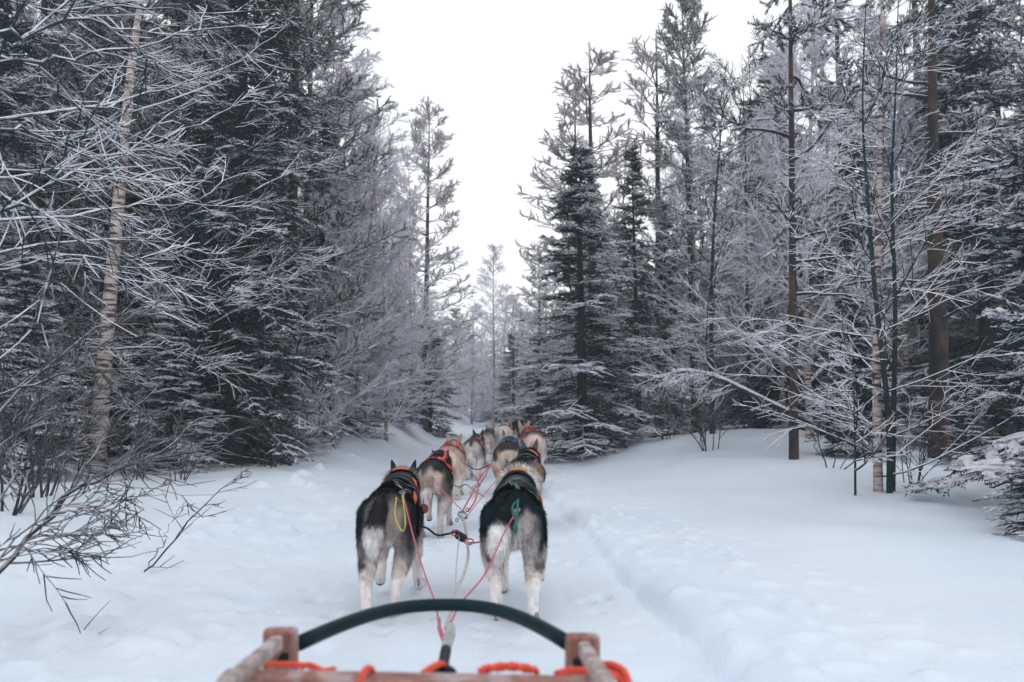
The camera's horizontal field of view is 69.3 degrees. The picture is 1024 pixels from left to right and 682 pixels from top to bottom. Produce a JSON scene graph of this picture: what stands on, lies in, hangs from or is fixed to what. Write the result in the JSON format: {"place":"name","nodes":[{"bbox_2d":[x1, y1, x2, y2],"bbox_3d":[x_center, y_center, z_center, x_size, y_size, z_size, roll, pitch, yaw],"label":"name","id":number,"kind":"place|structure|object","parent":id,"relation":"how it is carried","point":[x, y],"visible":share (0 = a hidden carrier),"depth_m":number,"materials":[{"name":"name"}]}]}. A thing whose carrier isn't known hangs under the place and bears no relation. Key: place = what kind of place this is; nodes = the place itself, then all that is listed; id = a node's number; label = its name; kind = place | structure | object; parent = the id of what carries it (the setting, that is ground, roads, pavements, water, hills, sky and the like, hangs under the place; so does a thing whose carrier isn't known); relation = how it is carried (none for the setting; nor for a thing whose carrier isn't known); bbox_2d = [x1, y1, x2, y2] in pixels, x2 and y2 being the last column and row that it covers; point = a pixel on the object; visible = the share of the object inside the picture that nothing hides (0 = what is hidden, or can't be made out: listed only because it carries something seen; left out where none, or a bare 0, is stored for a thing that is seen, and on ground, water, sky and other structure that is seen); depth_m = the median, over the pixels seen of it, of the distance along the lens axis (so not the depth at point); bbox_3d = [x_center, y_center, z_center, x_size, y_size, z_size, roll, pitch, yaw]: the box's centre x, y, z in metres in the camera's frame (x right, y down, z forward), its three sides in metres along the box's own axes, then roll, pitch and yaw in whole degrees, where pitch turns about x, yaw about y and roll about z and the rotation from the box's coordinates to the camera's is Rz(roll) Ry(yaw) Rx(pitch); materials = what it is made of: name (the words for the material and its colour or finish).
{"place":"outdoors","nodes":[
{"label":"outdoors","id":0,"kind":"place"},
{"bbox_2d":[0,408,1023,681],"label":"snowy ground","id":1,"kind":"structure","parent":0,"point":[744,556],"depth_m":4.15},
{"bbox_2d":[0,251,100,485],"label":"spruce tree","id":2,"kind":"object","parent":1,"relation":"on","point":[17,289],"visible":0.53,"depth_m":8.36,"materials":[{"name":"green plant"}]},
{"bbox_2d":[0,0,124,475],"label":"spruce tree","id":3,"kind":"object","parent":1,"relation":"on","point":[11,87],"visible":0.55,"depth_m":9.29,"materials":[{"name":"green plant"}]},
{"bbox_2d":[0,316,129,515],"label":"bare shrub","id":4,"kind":"object","parent":1,"relation":"on","point":[22,506],"visible":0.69,"depth_m":5.95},
{"bbox_2d":[0,327,129,497],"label":"bare shrub","id":5,"kind":"object","parent":1,"relation":"on","point":[42,491],"visible":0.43,"depth_m":6.80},
{"bbox_2d":[0,0,169,455],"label":"spruce tree","id":6,"kind":"object","parent":1,"relation":"on","point":[60,203],"visible":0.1,"depth_m":11.88,"materials":[{"name":"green plant"}]},
{"bbox_2d":[0,0,177,459],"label":"pine tree","id":7,"kind":"object","parent":1,"relation":"on","point":[81,306],"visible":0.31,"depth_m":10.70,"materials":[{"name":"grey plant"}]},
{"bbox_2d":[0,0,219,332],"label":"pine tree","id":8,"kind":"object","parent":1,"relation":"on","point":[14,7],"visible":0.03,"depth_m":13.12,"materials":[{"name":"grey plant"}]},
{"bbox_2d":[0,0,228,457],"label":"pine tree","id":9,"kind":"object","parent":1,"relation":"on","point":[126,24],"visible":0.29,"depth_m":11.22,"materials":[{"name":"grey plant"}]},
{"bbox_2d":[69,387,169,479],"bbox_3d":[-4.314,1.085,8.339,1.039,1.148,1.073,-4,-7,33],"label":"bare shrub","id":10,"kind":"object","parent":1,"relation":"on","point":[120,452],"visible":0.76,"depth_m":8.24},
{"bbox_2d":[22,15,218,456],"bbox_3d":[-6.587,-1.657,12.746,3.613,8.172,3.328,2,-6,-20],"label":"spruce tree","id":11,"kind":"object","parent":1,"relation":"on","point":[140,326],"visible":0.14,"depth_m":12.54,"materials":[{"name":"green plant"}]},
{"bbox_2d":[0,263,261,633],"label":"bare shrub","id":12,"kind":"object","parent":1,"relation":"on","point":[60,501],"visible":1,"depth_m":3.15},
{"bbox_2d":[0,0,297,475],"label":"birch tree","id":13,"kind":"object","parent":1,"relation":"on","point":[110,292],"visible":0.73,"depth_m":9.24,"materials":[{"name":"grey plant"}]},
{"bbox_2d":[0,0,302,371],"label":"bare tree","id":14,"kind":"object","parent":1,"relation":"on","point":[8,31],"visible":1,"depth_m":3.37,"materials":[{"name":"grey plant"}]},
{"bbox_2d":[74,0,254,445],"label":"spruce tree","id":15,"kind":"object","parent":1,"relation":"on","point":[179,18],"visible":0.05,"depth_m":14.22,"materials":[{"name":"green plant"}]},
{"bbox_2d":[109,283,234,474],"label":"spruce tree","id":16,"kind":"object","parent":1,"relation":"on","point":[173,377],"visible":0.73,"depth_m":9.48,"materials":[{"name":"green plant"}]},
{"bbox_2d":[7,0,368,467],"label":"spruce tree","id":17,"kind":"object","parent":1,"relation":"on","point":[193,316],"visible":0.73,"depth_m":10.06,"materials":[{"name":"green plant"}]},
{"bbox_2d":[148,397,228,481],"bbox_3d":[-3.671,1.145,8.369,0.935,1.033,0.965,1,-6,-10],"label":"bare shrub","id":18,"kind":"object","parent":1,"relation":"on","point":[185,441],"visible":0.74,"depth_m":8.35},
{"bbox_2d":[139,464,257,571],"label":"sapling","id":19,"kind":"object","parent":1,"relation":"on","point":[177,536],"visible":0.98,"depth_m":4.40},
{"bbox_2d":[91,0,362,467],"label":"spruce tree","id":20,"kind":"object","parent":1,"relation":"on","point":[239,139],"visible":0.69,"depth_m":10.75,"materials":[{"name":"green plant"}]},
{"bbox_2d":[120,0,372,423],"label":"pine tree","id":21,"kind":"object","parent":1,"relation":"on","point":[263,2],"visible":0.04,"depth_m":15.91,"materials":[{"name":"grey plant"}]},
{"bbox_2d":[178,125,339,457],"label":"spruce tree","id":22,"kind":"object","parent":1,"relation":"on","point":[266,372],"visible":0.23,"depth_m":12.07,"materials":[{"name":"green plant"}]},
{"bbox_2d":[231,375,334,467],"bbox_3d":[-3.225,1.149,10.158,1.247,1.378,1.287,-1,-6,14],"label":"bare shrub","id":23,"kind":"object","parent":1,"relation":"on","point":[273,437],"visible":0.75,"depth_m":10.13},
{"bbox_2d":[160,0,416,445],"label":"pine tree","id":24,"kind":"object","parent":1,"relation":"on","point":[318,27],"visible":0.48,"depth_m":13.14,"materials":[{"name":"grey plant"}]},
{"bbox_2d":[245,0,378,415],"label":"pine tree","id":25,"kind":"object","parent":1,"relation":"on","point":[309,86],"visible":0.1,"depth_m":16.30,"materials":[{"name":"grey plant"}]},
{"bbox_2d":[276,364,361,450],"bbox_3d":[-3.413,1.147,12.430,1.514,1.585,1.722,-2,-6,15],"label":"bare shrub","id":26,"kind":"object","parent":1,"relation":"on","point":[316,416],"visible":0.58,"depth_m":12.46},
{"bbox_2d":[254,113,395,446],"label":"spruce tree","id":27,"kind":"object","parent":1,"relation":"on","point":[315,187],"visible":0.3,"depth_m":14.13,"materials":[{"name":"green plant"}]},
{"bbox_2d":[273,351,376,435],"bbox_3d":[-3.573,1.020,14.318,1.987,1.829,1.747,0,-6,0],"label":"bare shrub","id":28,"kind":"object","parent":1,"relation":"on","point":[348,408],"visible":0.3,"depth_m":14.40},
{"bbox_2d":[225,2,434,394],"bbox_3d":[-3.746,-2.849,15.891,3.687,10.033,4.798,-1,-6,12],"label":"pine tree","id":29,"kind":"object","parent":1,"relation":"on","point":[373,57],"visible":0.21,"depth_m":16.17,"materials":[{"name":"grey plant"}]},
{"bbox_2d":[276,171,408,445],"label":"birch tree","id":30,"kind":"object","parent":1,"relation":"on","point":[337,291],"visible":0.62,"depth_m":13.39,"materials":[{"name":"grey plant"}]},
{"bbox_2d":[297,101,445,431],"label":"birch tree","id":31,"kind":"object","parent":1,"relation":"on","point":[378,247],"visible":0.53,"depth_m":15.33,"materials":[{"name":"grey plant"}]},
{"bbox_2d":[337,294,406,427],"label":"spruce tree","id":32,"kind":"object","parent":1,"relation":"on","point":[375,412],"visible":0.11,"depth_m":17.24,"materials":[{"name":"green plant"}]},
{"bbox_2d":[314,55,434,425],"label":"birch tree","id":33,"kind":"object","parent":1,"relation":"on","point":[383,139],"visible":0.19,"depth_m":18.14,"materials":[{"name":"grey plant"}]},
{"bbox_2d":[326,252,429,431],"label":"birch tree","id":34,"kind":"object","parent":1,"relation":"on","point":[367,394],"visible":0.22,"depth_m":15.48,"materials":[{"name":"grey plant"}]},
{"bbox_2d":[332,184,434,441],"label":"birch tree","id":35,"kind":"object","parent":1,"relation":"on","point":[392,295],"visible":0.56,"depth_m":16.09,"materials":[{"name":"grey plant"}]},
{"bbox_2d":[354,460,425,610],"bbox_3d":[-0.610,0.986,3.814,0.324,0.693,1.193,0,-6,-3],"label":"sled dog","id":36,"kind":"object","parent":1,"relation":"on","point":[379,534],"visible":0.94,"depth_m":3.43},
{"bbox_2d":[330,173,451,416],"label":"birch tree","id":37,"kind":"object","parent":1,"relation":"on","point":[384,210],"visible":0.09,"depth_m":21.67,"materials":[{"name":"grey plant"}]},
{"bbox_2d":[347,174,461,407],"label":"birch tree","id":38,"kind":"object","parent":1,"relation":"on","point":[398,268],"visible":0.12,"depth_m":24.99,"materials":[{"name":"grey plant"}]},
{"bbox_2d":[377,306,438,427],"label":"spruce tree","id":39,"kind":"object","parent":1,"relation":"on","point":[412,416],"visible":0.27,"depth_m":20.26,"materials":[{"name":"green plant"}]},
{"bbox_2d":[371,142,467,422],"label":"birch tree","id":40,"kind":"object","parent":1,"relation":"on","point":[405,184],"visible":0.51,"depth_m":23.83,"materials":[{"name":"grey plant"}]},
{"bbox_2d":[216,599,631,681],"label":"dog sled","id":41,"kind":"object","parent":1,"relation":"on","point":[275,655],"visible":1,"depth_m":1.26,"materials":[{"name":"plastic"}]},
{"bbox_2d":[431,617,456,672],"bbox_3d":[-0.153,0.677,1.684,0.052,0.152,0.856,0,-6,-4],"label":"hitch cord","id":42,"kind":"object","parent":41,"relation":"attached to","point":[447,637],"visible":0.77,"depth_m":1.64,"materials":[{"name":"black fabric"}]},
{"bbox_2d":[371,95,489,432],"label":"pine tree","id":43,"kind":"object","parent":1,"relation":"on","point":[440,143],"visible":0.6,"depth_m":25.34,"materials":[{"name":"grey plant"}]},
{"bbox_2d":[416,449,454,537],"bbox_3d":[-0.624,1.214,6.024,0.311,0.664,1.185,0,-6,-1],"label":"sled dog","id":44,"kind":"object","parent":1,"relation":"on","point":[437,464],"visible":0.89,"depth_m":5.61},
{"bbox_2d":[405,319,467,437],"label":"spruce tree","id":45,"kind":"object","parent":1,"relation":"on","point":[437,431],"visible":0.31,"depth_m":25.88,"materials":[{"name":"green plant"}]},
{"bbox_2d":[438,433,465,499],"bbox_3d":[-0.706,1.425,8.470,0.389,0.716,1.185,0,-6,-2],"label":"sled dog","id":46,"kind":"object","parent":1,"relation":"on","point":[458,465],"visible":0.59,"depth_m":8.07},
{"bbox_2d":[436,304,497,423],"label":"birch tree","id":47,"kind":"object","parent":1,"relation":"on","point":[478,404],"visible":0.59,"depth_m":46.69,"materials":[{"name":"grey plant"}]},
{"bbox_2d":[463,429,485,480],"bbox_3d":[-0.556,1.660,10.859,0.348,0.716,1.183,0,-6,1],"label":"sled dog","id":48,"kind":"object","parent":1,"relation":"on","point":[473,446],"visible":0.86,"depth_m":10.43},
{"bbox_2d":[451,301,510,422],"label":"birch tree","id":49,"kind":"object","parent":1,"relation":"on","point":[474,403],"visible":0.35,"depth_m":52.17,"materials":[{"name":"grey plant"}]},
{"bbox_2d":[449,243,532,424],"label":"birch tree","id":50,"kind":"object","parent":1,"relation":"on","point":[499,269],"visible":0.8,"depth_m":44.06,"materials":[{"name":"grey plant"}]},
{"bbox_2d":[474,302,532,419],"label":"birch tree","id":51,"kind":"object","parent":1,"relation":"on","point":[511,329],"visible":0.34,"depth_m":43.03,"materials":[{"name":"grey plant"}]},
{"bbox_2d":[474,283,534,418],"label":"birch tree","id":52,"kind":"object","parent":1,"relation":"on","point":[502,327],"visible":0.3,"depth_m":50.57,"materials":[{"name":"grey plant"}]},
{"bbox_2d":[477,332,534,427],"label":"spruce tree","id":53,"kind":"object","parent":1,"relation":"on","point":[505,386],"visible":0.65,"depth_m":36.85,"materials":[{"name":"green plant"}]},
{"bbox_2d":[492,429,520,477],"bbox_3d":[-0.062,1.435,8.782,0.382,0.760,1.244,0,-6,-3],"label":"sled dog","id":54,"kind":"object","parent":1,"relation":"on","point":[508,447],"visible":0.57,"depth_m":8.33},
{"bbox_2d":[477,458,548,620],"bbox_3d":[0.012,0.974,3.761,0.358,0.705,1.202,0,-6,0],"label":"sled dog","id":55,"kind":"object","parent":1,"relation":"on","point":[522,484],"visible":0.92,"depth_m":3.36},
{"bbox_2d":[501,438,546,484],"bbox_3d":[0.130,1.219,6.306,0.394,0.748,1.126,-1,-6,6],"label":"sled dog","id":56,"kind":"object","parent":1,"relation":"on","point":[528,455],"visible":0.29,"depth_m":6.27},
{"bbox_2d":[518,420,546,465],"bbox_3d":[0.311,1.597,11.088,0.392,0.822,1.308,0,-6,-3],"label":"sled dog","id":57,"kind":"object","parent":1,"relation":"on","point":[529,434],"visible":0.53,"depth_m":10.64},
{"bbox_2d":[511,241,561,416],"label":"pine tree","id":58,"kind":"object","parent":1,"relation":"on","point":[530,281],"visible":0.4,"depth_m":34.87,"materials":[{"name":"grey plant"}]},
{"bbox_2d":[511,330,568,438],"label":"spruce tree","id":59,"kind":"object","parent":1,"relation":"on","point":[536,412],"visible":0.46,"depth_m":21.87,"materials":[{"name":"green plant"}]},
{"bbox_2d":[514,271,569,431],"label":"pine tree","id":60,"kind":"object","parent":1,"relation":"on","point":[530,302],"visible":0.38,"depth_m":27.17,"materials":[{"name":"grey plant"}]},
{"bbox_2d":[513,74,652,437],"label":"pine tree","id":61,"kind":"object","parent":1,"relation":"on","point":[555,150],"visible":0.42,"depth_m":19.19,"materials":[{"name":"grey plant"}]},
{"bbox_2d":[500,42,668,439],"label":"pine tree","id":62,"kind":"object","parent":1,"relation":"on","point":[600,61],"visible":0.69,"depth_m":18.40,"materials":[{"name":"grey plant"}]},
{"bbox_2d":[498,143,672,461],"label":"spruce tree","id":63,"kind":"object","parent":1,"relation":"on","point":[580,300],"visible":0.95,"depth_m":13.28,"materials":[{"name":"green plant"}]},
{"bbox_2d":[548,150,716,425],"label":"birch tree","id":64,"kind":"object","parent":1,"relation":"on","point":[610,211],"visible":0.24,"depth_m":20.90,"materials":[{"name":"grey plant"}]},
{"bbox_2d":[590,144,684,438],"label":"spruce tree","id":65,"kind":"object","parent":1,"relation":"on","point":[638,324],"visible":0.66,"depth_m":15.16,"materials":[{"name":"green plant"}]},
{"bbox_2d":[587,29,736,435],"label":"pine tree","id":66,"kind":"object","parent":1,"relation":"on","point":[643,55],"visible":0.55,"depth_m":18.18,"materials":[{"name":"grey plant"}]},
{"bbox_2d":[625,202,709,435],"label":"spruce tree","id":67,"kind":"object","parent":1,"relation":"on","point":[663,238],"visible":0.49,"depth_m":17.01,"materials":[{"name":"green plant"}]},
{"bbox_2d":[608,81,771,429],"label":"birch tree","id":68,"kind":"object","parent":1,"relation":"on","point":[679,173],"visible":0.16,"depth_m":20.48,"materials":[{"name":"grey plant"}]},
{"bbox_2d":[612,0,772,432],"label":"pine tree","id":69,"kind":"object","parent":1,"relation":"on","point":[693,8],"visible":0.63,"depth_m":17.22,"materials":[{"name":"grey plant"}]},
{"bbox_2d":[644,361,743,451],"bbox_3d":[2.913,1.053,11.377,1.394,1.492,1.351,5,-8,-44],"label":"bare shrub","id":70,"kind":"object","parent":1,"relation":"on","point":[703,418],"visible":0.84,"depth_m":11.27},
{"bbox_2d":[610,51,847,433],"bbox_3d":[3.288,-1.662,13.012,4.653,7.141,3.428,-3,-7,31],"label":"birch tree","id":71,"kind":"object","parent":1,"relation":"on","point":[710,301],"visible":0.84,"depth_m":12.98,"materials":[{"name":"grey plant"}]},
{"bbox_2d":[630,347,850,454],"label":"fallen birch","id":72,"kind":"object","parent":1,"relation":"on","point":[684,372],"visible":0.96,"depth_m":10.71,"materials":[{"name":"frosted twig"},{"name":"bark"}]},
{"bbox_2d":[651,45,857,428],"bbox_3d":[4.749,-1.974,14.096,3.665,7.982,4.974,-2,-6,18],"label":"birch tree","id":73,"kind":"object","parent":1,"relation":"on","point":[747,378],"visible":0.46,"depth_m":14.28,"materials":[{"name":"grey plant"}]},
{"bbox_2d":[682,97,837,427],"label":"spruce tree","id":74,"kind":"object","parent":1,"relation":"on","point":[724,384],"visible":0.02,"depth_m":22.14,"materials":[{"name":"green plant"}]},
{"bbox_2d":[684,32,867,427],"bbox_3d":[5.388,-2.169,15.722,3.239,8.774,4.214,5,-7,-40],"label":"birch tree","id":75,"kind":"object","parent":1,"relation":"on","point":[781,308],"visible":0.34,"depth_m":15.59,"materials":[{"name":"grey plant"}]},
{"bbox_2d":[689,132,869,429],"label":"spruce tree","id":76,"kind":"object","parent":1,"relation":"on","point":[736,410],"visible":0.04,"depth_m":20.38,"materials":[{"name":"green plant"}]},
{"bbox_2d":[696,52,883,431],"bbox_3d":[6.499,-2.141,18.389,4.311,10.334,3.971,-4,-7,38],"label":"spruce tree","id":77,"kind":"object","parent":1,"relation":"on","point":[775,396],"visible":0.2,"depth_m":18.27,"materials":[{"name":"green plant"}]},
{"bbox_2d":[668,0,926,438],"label":"birch tree","id":78,"kind":"object","parent":1,"relation":"on","point":[808,378],"visible":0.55,"depth_m":12.59,"materials":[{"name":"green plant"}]},
{"bbox_2d":[690,0,916,459],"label":"pine tree","id":79,"kind":"object","parent":1,"relation":"on","point":[792,36],"visible":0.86,"depth_m":10.04,"materials":[{"name":"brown plant"}]},
{"bbox_2d":[755,0,914,431],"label":"pine tree","id":80,"kind":"object","parent":1,"relation":"on","point":[843,236],"visible":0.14,"depth_m":15.21,"materials":[{"name":"grey plant"}]},
{"bbox_2d":[715,95,959,398],"bbox_3d":[7.967,-1.698,16.887,5.712,8.402,4.209,0,-6,-3],"label":"birch tree","id":81,"kind":"object","parent":1,"relation":"on","point":[868,283],"visible":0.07,"depth_m":16.91,"materials":[{"name":"grey plant"}]},
{"bbox_2d":[776,91,927,438],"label":"spruce tree","id":82,"kind":"object","parent":1,"relation":"on","point":[851,234],"visible":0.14,"depth_m":15.15,"materials":[{"name":"green plant"}]},
{"bbox_2d":[797,344,910,494],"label":"sapling","id":83,"kind":"object","parent":1,"relation":"on","point":[849,392],"visible":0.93,"depth_m":6.79,"materials":[{"name":"grey plant"}]},
{"bbox_2d":[733,7,977,382],"bbox_3d":[8.846,-3.059,19.218,6.918,11.764,5.318,-2,-6,15],"label":"birch tree","id":84,"kind":"object","parent":1,"relation":"on","point":[823,65],"visible":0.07,"depth_m":19.01,"materials":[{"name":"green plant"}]},
{"bbox_2d":[798,296,920,458],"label":"spruce tree","id":85,"kind":"object","parent":1,"relation":"on","point":[830,449],"visible":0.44,"depth_m":10.46,"materials":[{"name":"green plant"}]},
{"bbox_2d":[703,0,1023,494],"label":"birch tree","id":86,"kind":"object","parent":1,"relation":"on","point":[878,475],"visible":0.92,"depth_m":6.87,"materials":[{"name":"grey plant"}]},
{"bbox_2d":[781,0,990,491],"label":"bare tree","id":87,"kind":"object","parent":1,"relation":"on","point":[893,366],"visible":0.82,"depth_m":6.88,"materials":[{"name":"grey plant"}]},
{"bbox_2d":[798,0,976,444],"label":"birch tree","id":88,"kind":"object","parent":1,"relation":"on","point":[906,356],"visible":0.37,"depth_m":13.79,"materials":[{"name":"grey plant"}]},
{"bbox_2d":[752,0,1023,492],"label":"bare tree","id":89,"kind":"object","parent":1,"relation":"on","point":[889,463],"visible":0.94,"depth_m":6.78,"materials":[{"name":"grey plant"}]},
{"bbox_2d":[763,0,1023,461],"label":"pine tree","id":90,"kind":"object","parent":1,"relation":"on","point":[938,344],"visible":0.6,"depth_m":10.54,"materials":[{"name":"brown plant"}]},
{"bbox_2d":[805,0,1023,435],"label":"pine tree","id":91,"kind":"object","parent":1,"relation":"on","point":[914,18],"visible":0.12,"depth_m":16.28,"materials":[{"name":"grey plant"}]},
{"bbox_2d":[883,404,968,483],"bbox_3d":[4.261,1.119,7.786,0.858,0.918,0.831,1,-6,-13],"label":"bare shrub","id":92,"kind":"object","parent":1,"relation":"on","point":[920,459],"visible":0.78,"depth_m":7.78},
{"bbox_2d":[841,44,1023,406],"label":"birch tree","id":93,"kind":"object","parent":1,"relation":"on","point":[989,112],"visible":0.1,"depth_m":14.57,"materials":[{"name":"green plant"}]},
{"bbox_2d":[846,0,1023,452],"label":"spruce tree","id":94,"kind":"object","parent":1,"relation":"on","point":[967,85],"visible":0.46,"depth_m":12.81,"materials":[{"name":"grey plant"}]},
{"bbox_2d":[866,49,1011,435],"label":"spruce tree","id":95,"kind":"object","parent":1,"relation":"on","point":[953,352],"visible":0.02,"depth_m":18.46,"materials":[{"name":"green plant"}]},
{"bbox_2d":[898,119,1023,501],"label":"spruce tree","id":96,"kind":"object","parent":1,"relation":"on","point":[991,466],"visible":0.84,"depth_m":6.33,"materials":[{"name":"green plant"}]},
{"bbox_2d":[910,0,1023,349],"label":"pine tree","id":97,"kind":"object","parent":1,"relation":"on","point":[1019,108],"visible":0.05,"depth_m":16.94,"materials":[{"name":"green plant"}]},
{"bbox_2d":[912,0,1023,351],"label":"pine tree","id":98,"kind":"object","parent":1,"relation":"on","point":[1013,9],"visible":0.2,"depth_m":14.34,"materials":[{"name":"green plant"}]},
{"bbox_2d":[938,364,998,461],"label":"spruce tree","id":99,"kind":"object","parent":1,"relation":"on","point":[965,419],"visible":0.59,"depth_m":9.52,"materials":[{"name":"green plant"}]},
{"bbox_2d":[946,154,1023,441],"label":"spruce tree","id":100,"kind":"object","parent":1,"relation":"on","point":[1007,412],"visible":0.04,"depth_m":15.15,"materials":[{"name":"green plant"}]},
{"bbox_2d":[978,446,1023,539],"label":"spruce tree","id":101,"kind":"object","parent":1,"relation":"on","point":[1018,472],"visible":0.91,"depth_m":5.01,"materials":[{"name":"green plant"}]},
{"bbox_2d":[1,0,1023,407],"label":"sky","id":102,"kind":"structure","parent":0,"point":[492,66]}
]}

